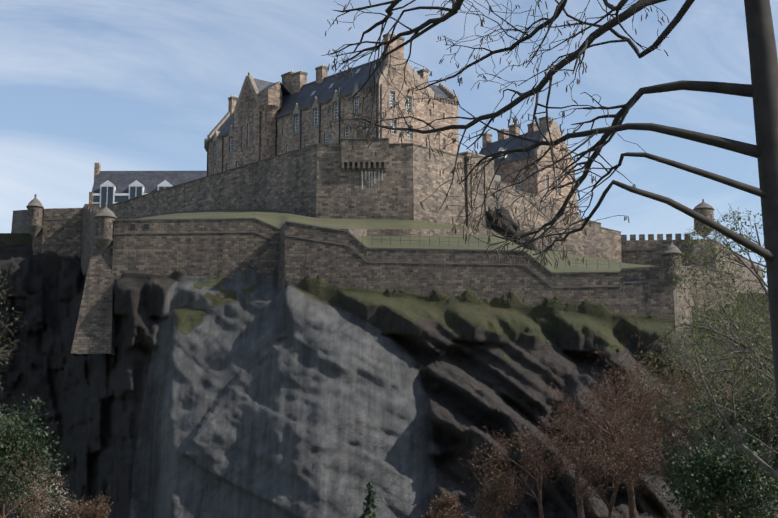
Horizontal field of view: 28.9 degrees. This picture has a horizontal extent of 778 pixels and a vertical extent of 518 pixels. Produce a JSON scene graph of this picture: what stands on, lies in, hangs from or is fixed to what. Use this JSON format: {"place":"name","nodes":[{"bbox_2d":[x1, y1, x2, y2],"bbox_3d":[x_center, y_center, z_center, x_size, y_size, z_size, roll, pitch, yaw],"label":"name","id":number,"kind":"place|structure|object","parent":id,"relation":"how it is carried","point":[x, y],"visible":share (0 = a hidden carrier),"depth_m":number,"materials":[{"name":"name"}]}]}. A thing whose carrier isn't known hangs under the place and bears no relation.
{"place":"outdoors","nodes":[
{"label":"outdoors","id":0,"kind":"place"},
{"bbox_2d":[89,163,206,206],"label":"cart shed","id":1,"kind":"structure","parent":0,"point":[110,187],"depth_m":260.23,"materials":[{"name":"stone"}]},
{"bbox_2d":[204,32,458,175],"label":"hospital block","id":2,"kind":"structure","parent":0,"point":[261,119],"depth_m":217.66,"materials":[{"name":"stone"}]},
{"bbox_2d":[0,0,777,292],"label":"sky","id":3,"kind":"structure","parent":0,"point":[118,85],"materials":[{"name":"blue"}]},
{"bbox_2d":[136,209,659,273],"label":"slope grass","id":4,"kind":"structure","parent":0,"point":[278,218],"depth_m":186.40,"materials":[{"name":"green plant"}]},
{"bbox_2d":[102,138,465,225],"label":"bastion wall","id":5,"kind":"structure","parent":4,"relation":"on","point":[396,181],"depth_m":196.40,"materials":[{"name":"stone"}]},
{"bbox_2d":[337,229,493,236],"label":"terrace ledge wall","id":6,"kind":"structure","parent":4,"relation":"on","point":[379,232],"depth_m":178.44,"materials":[{"name":"stone"}]},
{"bbox_2d":[353,234,607,267],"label":"terrace railing","id":7,"kind":"object","parent":4,"relation":"on","point":[478,242],"visible":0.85,"depth_m":171.43,"materials":[{"name":"green metal"}]},
{"bbox_2d":[494,175,500,207],"bbox_3d":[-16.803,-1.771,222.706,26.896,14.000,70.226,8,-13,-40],"label":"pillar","id":8,"kind":"structure","parent":4,"relation":"on","point":[497,177],"depth_m":206.98,"materials":[{"name":"grey stone"}]},
{"bbox_2d":[486,208,538,251],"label":"outcrop rock","id":9,"kind":"object","parent":4,"relation":"on","point":[504,215],"visible":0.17,"depth_m":203.38,"materials":[{"name":"grey stone"}]},
{"bbox_2d":[458,151,763,292],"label":"walls","id":10,"kind":"structure","parent":4,"relation":"on","point":[598,241],"depth_m":220.80,"materials":[{"name":"stone"}]},
{"bbox_2d":[693,199,713,237],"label":"turret","id":11,"kind":"object","parent":10,"relation":"on","point":[704,208],"visible":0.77,"depth_m":225.81,"materials":[{"name":"stone"}]},
{"bbox_2d":[479,115,577,212],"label":"castle building","id":12,"kind":"structure","parent":0,"point":[512,163],"depth_m":242.66,"materials":[{"name":"stone"}]},
{"bbox_3d":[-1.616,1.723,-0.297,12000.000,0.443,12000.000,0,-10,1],"label":"ground","id":13,"kind":"structure","parent":0,"visible":0},
{"bbox_2d":[0,267,29,434],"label":"tree","id":14,"kind":"object","parent":13,"relation":"on","point":[7,362],"visible":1,"depth_m":36.48,"materials":[{"name":"green plant"}]},
{"bbox_2d":[0,445,59,517],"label":"bush","id":15,"kind":"object","parent":13,"relation":"on","point":[3,515],"visible":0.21,"depth_m":111.51,"materials":[{"name":"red plant"}]},
{"bbox_2d":[0,394,76,517],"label":"bush","id":16,"kind":"object","parent":13,"relation":"on","point":[15,442],"visible":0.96,"depth_m":97.14,"materials":[{"name":"green plant"}]},
{"bbox_2d":[6,462,80,517],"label":"bush","id":17,"kind":"object","parent":13,"relation":"on","point":[63,502],"visible":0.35,"depth_m":118.86,"materials":[{"name":"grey plant"}]},
{"bbox_2d":[59,487,112,517],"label":"bush","id":18,"kind":"object","parent":13,"relation":"on","point":[89,511],"visible":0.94,"depth_m":124.92,"materials":[{"name":"red plant"}]},
{"bbox_2d":[359,481,377,517],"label":"valley conifer","id":19,"kind":"object","parent":13,"relation":"on","point":[369,503],"visible":1,"depth_m":116.42,"materials":[{"name":"green plant"}]},
{"bbox_2d":[0,233,777,517],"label":"castle rock","id":20,"kind":"object","parent":13,"relation":"on","point":[250,393],"visible":0.73,"depth_m":157.00,"materials":[{"name":"grey stone"}]},
{"bbox_2d":[11,204,115,356],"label":"outwork wall","id":21,"kind":"structure","parent":20,"relation":"on","point":[67,232],"depth_m":168.10,"materials":[{"name":"stone"}]},
{"bbox_2d":[26,194,43,238],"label":"turret","id":22,"kind":"object","parent":21,"relation":"attached to","point":[35,208],"visible":1,"depth_m":189.39,"materials":[{"name":"stone"}]},
{"bbox_2d":[94,203,116,249],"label":"turret","id":23,"kind":"object","parent":21,"relation":"attached to","point":[105,217],"visible":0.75,"depth_m":168.02,"materials":[{"name":"stone"}]},
{"bbox_2d":[112,218,735,332],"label":"stone wall","id":24,"kind":"structure","parent":20,"relation":"on","point":[230,247],"depth_m":163.42,"materials":[{"name":"stone"}]},
{"bbox_2d":[131,224,649,280],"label":"defence wall embrasures","id":25,"kind":"object","parent":24,"relation":"attached to","point":[627,278],"visible":0.98,"depth_m":161.78,"materials":[{"name":"stone"}]},
{"bbox_2d":[661,239,682,289],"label":"turret","id":26,"kind":"object","parent":24,"relation":"attached to","point":[667,252],"visible":0.6,"depth_m":161.58,"materials":[{"name":"stone"}]},
{"bbox_2d":[421,488,469,517],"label":"bush","id":27,"kind":"object","parent":13,"relation":"on","point":[445,504],"visible":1,"depth_m":125.88,"materials":[{"name":"red plant"}]},
{"bbox_2d":[470,467,527,517],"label":"bush","id":28,"kind":"object","parent":13,"relation":"on","point":[506,490],"visible":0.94,"depth_m":122.39,"materials":[{"name":"red plant"}]},
{"bbox_2d":[452,414,589,517],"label":"tree","id":29,"kind":"object","parent":13,"relation":"on","point":[531,451],"visible":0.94,"depth_m":118.55,"materials":[{"name":"red plant"}]},
{"bbox_2d":[322,0,777,417],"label":"bare tree","id":30,"kind":"object","parent":13,"relation":"on","point":[761,89],"visible":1,"depth_m":13.87,"materials":[{"name":"brown plant"}]},
{"bbox_2d":[533,354,692,517],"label":"tree","id":31,"kind":"object","parent":13,"relation":"on","point":[580,513],"visible":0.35,"depth_m":127.37,"materials":[{"name":"red plant"}]},
{"bbox_2d":[536,318,698,517],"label":"tree","id":32,"kind":"object","parent":13,"relation":"on","point":[632,505],"visible":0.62,"depth_m":120.34,"materials":[{"name":"red plant"}]},
{"bbox_2d":[564,404,673,517],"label":"tree","id":33,"kind":"object","parent":13,"relation":"on","point":[629,468],"visible":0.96,"depth_m":109.61,"materials":[{"name":"red plant"}]},
{"bbox_2d":[586,363,753,517],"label":"tree","id":34,"kind":"object","parent":13,"relation":"on","point":[683,515],"visible":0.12,"depth_m":123.37,"materials":[{"name":"red plant"}]},
{"bbox_2d":[607,356,764,517],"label":"tree","id":35,"kind":"object","parent":13,"relation":"on","point":[659,451],"visible":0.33,"depth_m":115.88,"materials":[{"name":"red plant"}]},
{"bbox_2d":[631,203,777,478],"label":"tree","id":36,"kind":"object","parent":13,"relation":"on","point":[739,442],"visible":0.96,"depth_m":34.32,"materials":[{"name":"green plant"}]},
{"bbox_2d":[646,327,777,517],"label":"tree","id":37,"kind":"object","parent":13,"relation":"on","point":[766,440],"visible":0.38,"depth_m":101.47,"materials":[{"name":"green plant"}]},
{"bbox_2d":[655,246,777,503],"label":"tree","id":38,"kind":"object","parent":13,"relation":"on","point":[736,345],"visible":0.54,"depth_m":49.00,"materials":[{"name":"green plant"}]},
{"bbox_2d":[656,298,776,517],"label":"tree","id":39,"kind":"object","parent":13,"relation":"on","point":[731,378],"visible":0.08,"depth_m":112.11,"materials":[{"name":"green plant"}]},
{"bbox_2d":[658,418,777,517],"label":"bush","id":40,"kind":"object","parent":13,"relation":"on","point":[702,484],"visible":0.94,"depth_m":89.23,"materials":[{"name":"green plant"}]}
]}

